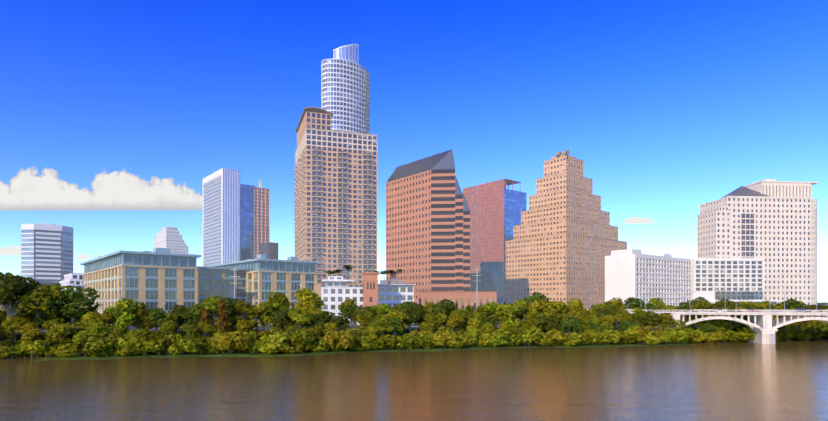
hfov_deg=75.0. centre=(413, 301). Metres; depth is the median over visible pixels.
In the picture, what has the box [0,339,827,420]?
water
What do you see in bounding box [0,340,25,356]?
tree
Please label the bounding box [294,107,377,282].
peach tower
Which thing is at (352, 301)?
tree
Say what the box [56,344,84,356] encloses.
bush
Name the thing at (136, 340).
bush
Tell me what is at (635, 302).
tree
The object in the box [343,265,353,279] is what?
tree
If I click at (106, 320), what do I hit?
tree
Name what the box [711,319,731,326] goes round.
tree
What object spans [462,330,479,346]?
tree
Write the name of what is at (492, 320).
tree
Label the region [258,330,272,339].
tree
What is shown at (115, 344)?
tree
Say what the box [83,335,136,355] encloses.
bush
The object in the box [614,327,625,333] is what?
tree
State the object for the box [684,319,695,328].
tree
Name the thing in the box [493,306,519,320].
tree
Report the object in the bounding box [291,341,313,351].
bush
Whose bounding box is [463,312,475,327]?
tree
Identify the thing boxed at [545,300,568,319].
tree
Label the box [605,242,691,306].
riverside hotel
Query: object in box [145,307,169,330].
tree
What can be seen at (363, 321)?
tree
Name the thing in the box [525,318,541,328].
tree
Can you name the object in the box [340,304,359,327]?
tree
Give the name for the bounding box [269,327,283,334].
tree
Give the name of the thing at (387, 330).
tree
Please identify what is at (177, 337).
tree
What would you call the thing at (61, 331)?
tree
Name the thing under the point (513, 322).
tree
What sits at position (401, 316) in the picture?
tree
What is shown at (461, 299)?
congress podium
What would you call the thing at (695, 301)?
tree
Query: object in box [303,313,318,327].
tree
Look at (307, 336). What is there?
bush
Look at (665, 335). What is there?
tree
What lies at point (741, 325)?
tree
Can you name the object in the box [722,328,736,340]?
tree
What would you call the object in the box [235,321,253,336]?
tree
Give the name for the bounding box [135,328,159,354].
tree
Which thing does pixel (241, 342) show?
bush
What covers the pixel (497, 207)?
office tower
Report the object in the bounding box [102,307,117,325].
tree
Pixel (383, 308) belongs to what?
tree
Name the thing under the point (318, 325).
tree
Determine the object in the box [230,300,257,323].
tree
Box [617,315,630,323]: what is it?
tree
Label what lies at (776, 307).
tree
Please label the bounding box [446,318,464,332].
tree
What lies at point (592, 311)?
tree
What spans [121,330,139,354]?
tree
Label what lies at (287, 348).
bush
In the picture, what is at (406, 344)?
bush
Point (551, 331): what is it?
tree
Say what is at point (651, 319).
tree
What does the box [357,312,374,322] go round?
tree
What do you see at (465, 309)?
tree
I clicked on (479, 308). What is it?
tree
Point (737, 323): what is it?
tree
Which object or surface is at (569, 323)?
tree
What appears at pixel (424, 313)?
tree
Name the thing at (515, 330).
tree
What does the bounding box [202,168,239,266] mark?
skyscraper
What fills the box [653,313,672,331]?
tree
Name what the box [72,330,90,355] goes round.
tree
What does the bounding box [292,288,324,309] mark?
tree
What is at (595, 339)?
tree
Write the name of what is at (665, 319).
tree
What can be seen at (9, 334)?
tree
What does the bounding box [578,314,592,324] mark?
tree
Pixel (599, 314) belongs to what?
tree
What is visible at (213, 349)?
tree
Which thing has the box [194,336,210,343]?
tree
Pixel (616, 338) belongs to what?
bush
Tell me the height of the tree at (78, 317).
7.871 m
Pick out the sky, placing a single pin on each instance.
(115, 114)
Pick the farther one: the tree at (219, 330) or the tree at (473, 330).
the tree at (473, 330)
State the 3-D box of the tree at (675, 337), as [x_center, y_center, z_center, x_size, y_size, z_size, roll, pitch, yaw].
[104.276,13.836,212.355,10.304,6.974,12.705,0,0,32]
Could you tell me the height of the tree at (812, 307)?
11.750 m
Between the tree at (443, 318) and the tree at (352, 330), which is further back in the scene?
the tree at (443, 318)
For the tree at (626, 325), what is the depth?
211.99 m
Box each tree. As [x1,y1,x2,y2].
[0,272,40,339]
[0,313,7,330]
[0,315,33,341]
[0,329,16,342]
[0,340,16,349]
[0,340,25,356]
[0,346,13,357]
[15,322,45,338]
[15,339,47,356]
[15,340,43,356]
[17,283,69,327]
[17,309,34,321]
[21,329,45,342]
[29,302,63,321]
[30,342,58,356]
[32,314,49,330]
[39,322,71,342]
[39,348,56,355]
[41,285,102,329]
[41,339,58,356]
[42,317,64,330]
[44,323,76,344]
[54,343,77,356]
[56,342,89,355]
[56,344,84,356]
[71,324,90,338]
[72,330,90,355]
[74,312,86,326]
[74,313,93,325]
[81,311,105,325]
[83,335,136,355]
[87,313,113,336]
[87,321,110,338]
[87,351,101,355]
[89,332,106,344]
[99,346,116,355]
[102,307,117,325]
[105,298,146,326]
[105,329,124,341]
[107,324,127,333]
[110,337,128,350]
[113,343,133,355]
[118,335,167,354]
[118,346,136,355]
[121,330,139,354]
[129,333,160,354]
[131,307,155,329]
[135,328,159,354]
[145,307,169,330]
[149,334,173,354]
[155,321,178,336]
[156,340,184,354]
[160,313,181,323]
[164,333,181,351]
[165,309,181,322]
[171,338,191,353]
[172,304,186,330]
[177,312,195,326]
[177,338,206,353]
[178,323,202,337]
[182,327,203,337]
[186,335,210,353]
[187,302,209,321]
[192,319,215,334]
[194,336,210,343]
[196,296,232,324]
[196,322,217,336]
[197,306,212,334]
[199,342,237,353]
[206,339,225,353]
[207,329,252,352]
[208,297,241,319]
[210,323,229,334]
[212,331,255,352]
[215,299,232,330]
[219,318,236,331]
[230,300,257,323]
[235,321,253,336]
[236,319,258,331]
[245,311,270,331]
[248,342,259,352]
[249,331,262,344]
[254,301,274,329]
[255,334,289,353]
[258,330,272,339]
[258,331,297,352]
[266,292,292,323]
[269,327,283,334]
[271,302,287,320]
[271,310,293,329]
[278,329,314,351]
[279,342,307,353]
[282,308,310,331]
[287,326,301,331]
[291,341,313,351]
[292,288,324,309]
[299,304,323,315]
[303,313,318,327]
[304,321,328,336]
[309,328,322,338]
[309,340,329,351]
[314,335,343,349]
[315,311,332,323]
[321,322,339,335]
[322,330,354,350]
[329,315,349,330]
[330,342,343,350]
[338,298,356,326]
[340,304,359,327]
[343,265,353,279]
[345,327,360,333]
[349,335,371,350]
[352,307,372,321]
[354,315,371,328]
[354,334,372,350]
[355,327,368,339]
[356,306,374,316]
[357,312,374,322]
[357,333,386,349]
[362,325,384,340]
[367,317,387,327]
[369,306,381,315]
[373,303,393,316]
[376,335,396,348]
[379,317,392,333]
[380,270,389,279]
[382,310,408,334]
[387,270,395,279]
[387,318,405,336]
[393,305,404,312]
[393,336,405,348]
[395,302,412,313]
[396,303,424,330]
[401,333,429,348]
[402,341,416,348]
[410,330,441,347]
[416,308,427,328]
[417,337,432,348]
[419,322,434,334]
[421,313,438,329]
[424,302,434,309]
[426,305,446,331]
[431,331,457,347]
[432,299,456,314]
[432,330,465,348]
[434,313,453,330]
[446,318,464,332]
[448,310,468,328]
[458,306,473,314]
[459,334,477,345]
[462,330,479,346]
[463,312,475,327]
[466,312,487,321]
[466,317,484,331]
[468,327,482,346]
[475,305,490,320]
[475,333,493,346]
[478,327,505,346]
[479,322,501,334]
[481,302,499,319]
[485,316,497,326]
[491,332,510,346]
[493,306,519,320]
[496,303,522,322]
[498,322,510,335]
[499,315,521,323]
[500,319,522,326]
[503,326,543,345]
[505,336,518,345]
[506,325,520,334]
[509,333,523,345]
[513,299,533,318]
[513,324,543,345]
[518,304,528,319]
[519,330,544,345]
[522,313,534,323]
[523,292,548,306]
[525,300,545,317]
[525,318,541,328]
[526,299,550,319]
[534,313,546,326]
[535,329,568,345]
[541,315,561,331]
[544,329,562,334]
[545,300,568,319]
[558,315,582,333]
[560,311,578,321]
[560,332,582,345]
[563,298,589,314]
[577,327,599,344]
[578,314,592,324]
[581,320,597,329]
[582,329,601,344]
[588,324,606,344]
[589,302,606,309]
[589,309,597,316]
[589,330,600,343]
[591,316,602,325]
[594,312,607,323]
[598,332,612,344]
[599,302,620,313]
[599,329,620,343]
[600,307,622,317]
[600,314,617,329]
[601,323,614,332]
[604,297,625,325]
[612,312,625,328]
[614,308,630,326]
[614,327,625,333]
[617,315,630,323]
[618,331,631,341]
[619,321,636,330]
[619,336,637,343]
[623,297,644,310]
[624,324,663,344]
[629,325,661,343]
[630,307,641,320]
[630,310,645,326]
[636,311,662,329]
[639,303,657,311]
[648,298,664,307]
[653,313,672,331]
[659,313,673,327]
[660,333,671,342]
[661,305,676,311]
[661,330,672,342]
[665,327,692,342]
[667,328,692,343]
[669,330,688,342]
[672,320,688,328]
[676,301,695,318]
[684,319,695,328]
[685,311,713,328]
[685,328,706,339]
[687,296,708,305]
[693,300,712,310]
[693,331,708,341]
[698,323,717,332]
[705,332,718,341]
[711,298,734,308]
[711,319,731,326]
[714,325,724,331]
[716,331,729,341]
[717,304,735,308]
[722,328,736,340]
[724,309,746,327]
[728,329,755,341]
[731,323,748,328]
[735,327,748,340]
[738,300,750,306]
[746,304,765,311]
[750,303,768,309]
[765,304,778,316]
[773,305,785,311]
[775,299,802,311]
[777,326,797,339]
[790,320,815,329]
[790,326,802,338]
[797,332,811,339]
[800,324,825,335]
[802,329,823,338]
[805,304,826,316]
[815,316,827,326]
[823,327,827,337]
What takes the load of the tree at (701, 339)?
on the ground
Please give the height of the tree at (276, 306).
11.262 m
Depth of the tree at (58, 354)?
159.35 m
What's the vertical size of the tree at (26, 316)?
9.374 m
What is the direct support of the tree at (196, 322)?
on the ground
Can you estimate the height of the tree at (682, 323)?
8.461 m
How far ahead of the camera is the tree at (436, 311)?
203.13 m
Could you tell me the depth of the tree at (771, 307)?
248.16 m
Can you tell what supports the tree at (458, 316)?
on the ground
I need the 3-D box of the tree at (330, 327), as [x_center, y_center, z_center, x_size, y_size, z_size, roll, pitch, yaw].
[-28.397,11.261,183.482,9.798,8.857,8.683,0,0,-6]
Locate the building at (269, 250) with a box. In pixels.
[260,242,277,258]
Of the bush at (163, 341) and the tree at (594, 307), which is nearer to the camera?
the bush at (163, 341)
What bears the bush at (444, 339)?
on the ground
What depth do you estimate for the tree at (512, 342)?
197.15 m
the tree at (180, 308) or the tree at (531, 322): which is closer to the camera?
the tree at (180, 308)
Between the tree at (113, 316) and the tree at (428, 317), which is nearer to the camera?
the tree at (113, 316)
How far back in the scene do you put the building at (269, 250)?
523.08 m
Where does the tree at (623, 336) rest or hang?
on the ground
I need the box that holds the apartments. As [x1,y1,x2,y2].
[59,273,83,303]
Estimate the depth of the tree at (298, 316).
178.77 m
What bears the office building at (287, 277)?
on the ground
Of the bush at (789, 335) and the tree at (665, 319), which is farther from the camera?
the bush at (789, 335)
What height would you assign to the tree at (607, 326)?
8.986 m
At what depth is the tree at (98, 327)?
165.62 m
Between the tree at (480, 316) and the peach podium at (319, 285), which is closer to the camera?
the tree at (480, 316)
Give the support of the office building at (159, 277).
on the ground
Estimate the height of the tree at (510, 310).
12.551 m
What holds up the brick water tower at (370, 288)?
on the ground
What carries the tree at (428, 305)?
on the ground
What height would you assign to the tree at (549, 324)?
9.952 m
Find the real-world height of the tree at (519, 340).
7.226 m
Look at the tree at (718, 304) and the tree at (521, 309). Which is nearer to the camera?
the tree at (521, 309)
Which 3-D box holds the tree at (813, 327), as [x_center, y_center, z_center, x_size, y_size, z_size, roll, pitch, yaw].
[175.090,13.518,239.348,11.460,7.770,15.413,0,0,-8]
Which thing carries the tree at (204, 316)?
on the ground
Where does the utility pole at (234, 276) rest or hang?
on the ground
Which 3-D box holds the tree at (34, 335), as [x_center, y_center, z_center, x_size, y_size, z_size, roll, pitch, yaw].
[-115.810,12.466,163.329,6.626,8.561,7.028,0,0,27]
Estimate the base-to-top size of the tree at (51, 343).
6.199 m
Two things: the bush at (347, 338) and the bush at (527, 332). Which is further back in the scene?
the bush at (527, 332)
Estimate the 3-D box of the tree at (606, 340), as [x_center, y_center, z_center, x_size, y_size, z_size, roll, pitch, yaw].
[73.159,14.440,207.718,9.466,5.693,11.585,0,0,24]
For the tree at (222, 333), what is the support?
on the ground
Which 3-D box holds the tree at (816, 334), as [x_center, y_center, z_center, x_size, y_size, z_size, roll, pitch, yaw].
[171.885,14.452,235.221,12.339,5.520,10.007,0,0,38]
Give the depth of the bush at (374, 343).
181.58 m
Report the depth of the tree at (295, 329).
178.40 m
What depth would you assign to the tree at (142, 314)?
173.30 m
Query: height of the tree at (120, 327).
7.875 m
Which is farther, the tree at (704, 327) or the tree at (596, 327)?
the tree at (704, 327)
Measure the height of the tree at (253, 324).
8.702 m
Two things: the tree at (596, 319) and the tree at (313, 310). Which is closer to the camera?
the tree at (313, 310)
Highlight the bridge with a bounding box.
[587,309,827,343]
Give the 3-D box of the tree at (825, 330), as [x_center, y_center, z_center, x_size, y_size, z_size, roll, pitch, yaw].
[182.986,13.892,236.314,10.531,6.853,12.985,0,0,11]
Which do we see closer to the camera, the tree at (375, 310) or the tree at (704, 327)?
the tree at (375, 310)
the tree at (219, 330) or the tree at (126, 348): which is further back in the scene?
the tree at (219, 330)
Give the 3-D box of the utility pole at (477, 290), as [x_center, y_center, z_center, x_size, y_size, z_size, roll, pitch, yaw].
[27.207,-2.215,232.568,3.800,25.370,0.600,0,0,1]
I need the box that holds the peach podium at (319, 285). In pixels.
[317,283,379,300]
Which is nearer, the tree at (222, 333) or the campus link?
the tree at (222, 333)
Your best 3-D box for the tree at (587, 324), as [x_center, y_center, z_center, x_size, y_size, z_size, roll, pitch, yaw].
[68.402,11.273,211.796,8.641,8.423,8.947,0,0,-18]
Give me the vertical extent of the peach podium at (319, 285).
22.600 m
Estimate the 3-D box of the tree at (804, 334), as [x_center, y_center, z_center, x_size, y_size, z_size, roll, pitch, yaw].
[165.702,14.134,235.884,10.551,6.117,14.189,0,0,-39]
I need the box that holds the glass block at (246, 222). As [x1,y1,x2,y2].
[240,184,255,260]
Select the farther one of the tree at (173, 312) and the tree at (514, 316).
the tree at (514, 316)
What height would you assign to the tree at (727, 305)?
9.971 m
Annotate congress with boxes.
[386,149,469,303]
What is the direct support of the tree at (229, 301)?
on the ground
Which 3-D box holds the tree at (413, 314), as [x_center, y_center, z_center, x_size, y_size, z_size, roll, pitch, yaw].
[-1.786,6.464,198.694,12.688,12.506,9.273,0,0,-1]
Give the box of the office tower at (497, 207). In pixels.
[463,179,525,301]
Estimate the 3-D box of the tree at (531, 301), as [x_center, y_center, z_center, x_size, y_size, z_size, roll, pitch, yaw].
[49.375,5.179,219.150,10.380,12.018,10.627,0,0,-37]
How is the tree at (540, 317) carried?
on the ground
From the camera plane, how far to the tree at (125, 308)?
170.37 m
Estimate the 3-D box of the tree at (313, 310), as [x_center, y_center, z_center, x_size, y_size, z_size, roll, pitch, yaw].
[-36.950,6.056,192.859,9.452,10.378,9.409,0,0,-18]
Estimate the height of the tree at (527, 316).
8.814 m
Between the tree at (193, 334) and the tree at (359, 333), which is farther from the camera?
the tree at (359, 333)
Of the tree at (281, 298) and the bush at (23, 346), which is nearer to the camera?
the bush at (23, 346)
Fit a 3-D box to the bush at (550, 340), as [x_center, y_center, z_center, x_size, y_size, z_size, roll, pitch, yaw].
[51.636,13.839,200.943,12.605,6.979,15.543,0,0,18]
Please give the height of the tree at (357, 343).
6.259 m
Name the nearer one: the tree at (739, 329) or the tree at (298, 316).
the tree at (298, 316)
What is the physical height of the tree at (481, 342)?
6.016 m
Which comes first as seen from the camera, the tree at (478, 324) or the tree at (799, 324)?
the tree at (478, 324)
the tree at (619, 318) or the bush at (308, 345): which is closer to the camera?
the bush at (308, 345)
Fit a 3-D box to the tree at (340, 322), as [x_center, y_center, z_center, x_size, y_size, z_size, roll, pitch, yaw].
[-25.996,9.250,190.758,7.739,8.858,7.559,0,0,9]
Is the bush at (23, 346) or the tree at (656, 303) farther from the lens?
the tree at (656, 303)
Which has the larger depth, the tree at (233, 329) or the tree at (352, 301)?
the tree at (352, 301)
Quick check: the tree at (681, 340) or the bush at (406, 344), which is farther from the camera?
the tree at (681, 340)
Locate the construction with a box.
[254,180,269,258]
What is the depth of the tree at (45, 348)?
159.79 m
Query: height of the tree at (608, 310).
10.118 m
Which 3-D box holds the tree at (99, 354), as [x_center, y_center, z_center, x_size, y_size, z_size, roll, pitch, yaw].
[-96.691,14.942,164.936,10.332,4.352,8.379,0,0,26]
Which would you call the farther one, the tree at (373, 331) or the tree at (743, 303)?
the tree at (743, 303)
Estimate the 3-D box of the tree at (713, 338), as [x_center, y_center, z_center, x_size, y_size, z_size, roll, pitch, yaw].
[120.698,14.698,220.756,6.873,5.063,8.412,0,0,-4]
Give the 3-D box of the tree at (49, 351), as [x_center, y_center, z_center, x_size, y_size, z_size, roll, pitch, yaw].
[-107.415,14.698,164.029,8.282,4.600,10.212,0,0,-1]
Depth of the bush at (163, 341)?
165.72 m
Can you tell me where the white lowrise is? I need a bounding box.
[321,263,415,324]
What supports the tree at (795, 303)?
on the ground
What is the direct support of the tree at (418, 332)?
on the ground
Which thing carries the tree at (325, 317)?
on the ground
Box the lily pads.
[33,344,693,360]
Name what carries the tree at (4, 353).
on the ground
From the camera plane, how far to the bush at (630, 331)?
204.03 m
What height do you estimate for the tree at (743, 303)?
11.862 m
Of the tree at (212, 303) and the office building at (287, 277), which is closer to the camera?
the tree at (212, 303)
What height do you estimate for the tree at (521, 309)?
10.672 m
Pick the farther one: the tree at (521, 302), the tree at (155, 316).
the tree at (521, 302)
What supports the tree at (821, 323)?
on the ground
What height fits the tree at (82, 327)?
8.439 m
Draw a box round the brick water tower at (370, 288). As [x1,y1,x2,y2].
[362,272,378,306]
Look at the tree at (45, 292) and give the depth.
169.09 m
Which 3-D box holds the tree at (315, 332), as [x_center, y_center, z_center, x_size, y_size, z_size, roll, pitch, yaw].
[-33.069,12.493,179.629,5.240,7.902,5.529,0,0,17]
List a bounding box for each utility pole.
[229,267,239,326]
[473,269,480,307]
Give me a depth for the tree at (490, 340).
194.03 m
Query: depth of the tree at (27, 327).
164.81 m
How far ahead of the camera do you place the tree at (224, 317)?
175.16 m
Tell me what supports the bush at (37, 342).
on the ground
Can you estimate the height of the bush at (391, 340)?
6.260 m
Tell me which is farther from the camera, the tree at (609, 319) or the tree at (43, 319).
the tree at (609, 319)
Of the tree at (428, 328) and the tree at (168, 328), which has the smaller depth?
the tree at (168, 328)
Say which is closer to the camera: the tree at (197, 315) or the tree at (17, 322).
the tree at (17, 322)
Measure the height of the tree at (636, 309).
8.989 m
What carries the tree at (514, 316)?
on the ground
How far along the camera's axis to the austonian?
402.47 m
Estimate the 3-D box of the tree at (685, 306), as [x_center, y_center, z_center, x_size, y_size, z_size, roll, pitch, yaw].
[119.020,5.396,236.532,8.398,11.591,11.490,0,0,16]
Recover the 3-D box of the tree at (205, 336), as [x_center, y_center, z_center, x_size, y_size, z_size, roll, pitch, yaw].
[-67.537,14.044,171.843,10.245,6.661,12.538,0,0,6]
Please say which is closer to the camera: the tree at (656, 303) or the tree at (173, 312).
the tree at (173, 312)
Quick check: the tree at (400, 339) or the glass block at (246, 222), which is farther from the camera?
the glass block at (246, 222)
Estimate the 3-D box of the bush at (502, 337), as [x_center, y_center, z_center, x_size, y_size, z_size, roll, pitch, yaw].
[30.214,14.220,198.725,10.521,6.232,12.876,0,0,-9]
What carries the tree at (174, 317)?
on the ground
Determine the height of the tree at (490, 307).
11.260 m
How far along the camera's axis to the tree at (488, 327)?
200.20 m
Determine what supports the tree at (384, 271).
on the white lowrise
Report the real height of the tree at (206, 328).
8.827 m
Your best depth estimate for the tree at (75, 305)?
173.03 m
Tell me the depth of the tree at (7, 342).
159.26 m
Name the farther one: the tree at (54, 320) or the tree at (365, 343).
the tree at (365, 343)
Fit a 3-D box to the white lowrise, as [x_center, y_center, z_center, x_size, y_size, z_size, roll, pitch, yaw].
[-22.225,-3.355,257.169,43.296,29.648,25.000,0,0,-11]
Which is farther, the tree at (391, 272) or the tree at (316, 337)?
the tree at (391, 272)
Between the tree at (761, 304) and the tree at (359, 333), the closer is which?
the tree at (359, 333)
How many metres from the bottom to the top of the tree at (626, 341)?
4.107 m
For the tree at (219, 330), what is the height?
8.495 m
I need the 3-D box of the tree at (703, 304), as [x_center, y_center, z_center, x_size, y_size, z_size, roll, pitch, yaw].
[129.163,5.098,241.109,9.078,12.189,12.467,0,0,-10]
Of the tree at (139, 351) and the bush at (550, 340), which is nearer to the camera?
the tree at (139, 351)
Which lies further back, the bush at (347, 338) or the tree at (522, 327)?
the tree at (522, 327)
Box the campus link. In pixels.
[197,266,248,324]
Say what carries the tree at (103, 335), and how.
on the ground
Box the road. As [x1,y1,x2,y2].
[16,325,499,333]
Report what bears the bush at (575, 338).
on the ground
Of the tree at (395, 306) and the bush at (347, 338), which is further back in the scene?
the tree at (395, 306)
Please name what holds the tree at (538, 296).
on the ground
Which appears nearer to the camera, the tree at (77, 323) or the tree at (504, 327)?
the tree at (77, 323)
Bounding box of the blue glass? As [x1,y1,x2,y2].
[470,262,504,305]
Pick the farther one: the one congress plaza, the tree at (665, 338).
the one congress plaza
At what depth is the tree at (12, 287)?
165.28 m
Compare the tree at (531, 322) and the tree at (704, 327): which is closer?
the tree at (531, 322)
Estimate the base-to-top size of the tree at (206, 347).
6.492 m
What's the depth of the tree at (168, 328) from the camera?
171.19 m
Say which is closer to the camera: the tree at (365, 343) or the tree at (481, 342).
the tree at (365, 343)
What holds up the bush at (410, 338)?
on the ground
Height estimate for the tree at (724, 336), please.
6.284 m
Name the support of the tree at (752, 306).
on the ground
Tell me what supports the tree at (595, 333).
on the ground
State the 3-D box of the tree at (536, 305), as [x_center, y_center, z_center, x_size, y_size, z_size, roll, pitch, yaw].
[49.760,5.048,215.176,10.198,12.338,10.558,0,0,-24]
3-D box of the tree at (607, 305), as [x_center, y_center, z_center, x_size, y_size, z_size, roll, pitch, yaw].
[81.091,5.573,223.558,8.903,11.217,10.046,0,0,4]
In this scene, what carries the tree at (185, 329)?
on the ground
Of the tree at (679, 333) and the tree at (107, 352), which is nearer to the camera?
the tree at (107, 352)
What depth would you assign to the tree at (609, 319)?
212.87 m
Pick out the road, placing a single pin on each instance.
(412, 327)
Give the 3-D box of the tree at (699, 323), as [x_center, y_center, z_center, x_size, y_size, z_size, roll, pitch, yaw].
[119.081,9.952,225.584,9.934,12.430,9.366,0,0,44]
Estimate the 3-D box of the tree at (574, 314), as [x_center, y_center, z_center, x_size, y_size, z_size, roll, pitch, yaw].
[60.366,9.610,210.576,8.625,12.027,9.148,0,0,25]
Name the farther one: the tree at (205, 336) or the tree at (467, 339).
the tree at (467, 339)
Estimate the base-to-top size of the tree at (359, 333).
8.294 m
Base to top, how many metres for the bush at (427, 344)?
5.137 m
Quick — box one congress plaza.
[506,143,626,308]
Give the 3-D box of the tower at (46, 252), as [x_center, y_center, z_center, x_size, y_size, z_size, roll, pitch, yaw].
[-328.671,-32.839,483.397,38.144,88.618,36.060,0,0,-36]
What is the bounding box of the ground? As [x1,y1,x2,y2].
[2,302,827,356]
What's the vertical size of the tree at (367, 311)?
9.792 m
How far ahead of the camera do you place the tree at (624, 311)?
222.25 m
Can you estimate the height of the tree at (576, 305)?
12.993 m
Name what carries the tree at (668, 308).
on the ground
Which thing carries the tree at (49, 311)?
on the ground
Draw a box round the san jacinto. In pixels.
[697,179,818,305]
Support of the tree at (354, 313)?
on the ground
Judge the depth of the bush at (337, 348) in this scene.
177.03 m
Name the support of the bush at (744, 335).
on the ground
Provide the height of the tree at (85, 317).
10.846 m
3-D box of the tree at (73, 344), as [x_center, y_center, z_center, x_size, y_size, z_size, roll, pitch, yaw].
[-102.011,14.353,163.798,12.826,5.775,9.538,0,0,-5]
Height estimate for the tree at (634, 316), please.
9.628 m
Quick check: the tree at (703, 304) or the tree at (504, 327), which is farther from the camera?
the tree at (703, 304)
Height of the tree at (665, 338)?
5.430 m
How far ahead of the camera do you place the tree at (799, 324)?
236.40 m
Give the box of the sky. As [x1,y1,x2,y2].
[0,0,827,301]
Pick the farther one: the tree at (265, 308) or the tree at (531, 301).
the tree at (531, 301)
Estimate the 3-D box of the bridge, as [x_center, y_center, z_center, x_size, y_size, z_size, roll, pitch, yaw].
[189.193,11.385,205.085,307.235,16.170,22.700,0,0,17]
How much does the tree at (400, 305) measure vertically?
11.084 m
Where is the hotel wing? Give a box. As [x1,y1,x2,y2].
[691,258,777,304]
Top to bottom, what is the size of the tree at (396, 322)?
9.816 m
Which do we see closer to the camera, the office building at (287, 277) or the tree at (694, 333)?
the tree at (694, 333)
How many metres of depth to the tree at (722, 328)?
222.56 m
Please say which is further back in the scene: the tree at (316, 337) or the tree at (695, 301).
the tree at (695, 301)
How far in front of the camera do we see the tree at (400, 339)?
184.53 m
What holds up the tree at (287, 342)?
on the ground
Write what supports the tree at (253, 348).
on the ground
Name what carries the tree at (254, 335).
on the ground
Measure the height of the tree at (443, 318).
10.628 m
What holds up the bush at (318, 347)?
on the ground
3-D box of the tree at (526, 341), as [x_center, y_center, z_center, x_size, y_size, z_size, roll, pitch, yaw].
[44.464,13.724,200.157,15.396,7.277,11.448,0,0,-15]
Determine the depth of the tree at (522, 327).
200.74 m
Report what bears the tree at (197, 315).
on the ground
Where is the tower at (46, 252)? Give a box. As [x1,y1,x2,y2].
[21,216,72,284]
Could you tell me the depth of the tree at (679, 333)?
209.43 m
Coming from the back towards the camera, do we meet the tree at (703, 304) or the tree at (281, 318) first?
the tree at (703, 304)
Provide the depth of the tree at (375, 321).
189.60 m
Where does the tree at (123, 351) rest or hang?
on the ground
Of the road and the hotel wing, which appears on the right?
the hotel wing
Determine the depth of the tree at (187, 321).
181.42 m
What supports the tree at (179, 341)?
on the ground
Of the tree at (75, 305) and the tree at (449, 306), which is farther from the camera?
the tree at (449, 306)
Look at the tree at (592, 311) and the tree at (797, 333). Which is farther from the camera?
the tree at (797, 333)
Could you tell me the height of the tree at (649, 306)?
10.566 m
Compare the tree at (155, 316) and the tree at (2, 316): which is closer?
the tree at (2, 316)
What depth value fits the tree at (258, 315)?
184.98 m
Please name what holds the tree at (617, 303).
on the ground
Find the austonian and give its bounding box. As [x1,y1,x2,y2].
[321,44,369,133]
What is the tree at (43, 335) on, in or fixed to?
on the ground
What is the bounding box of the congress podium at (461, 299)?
[417,291,496,310]

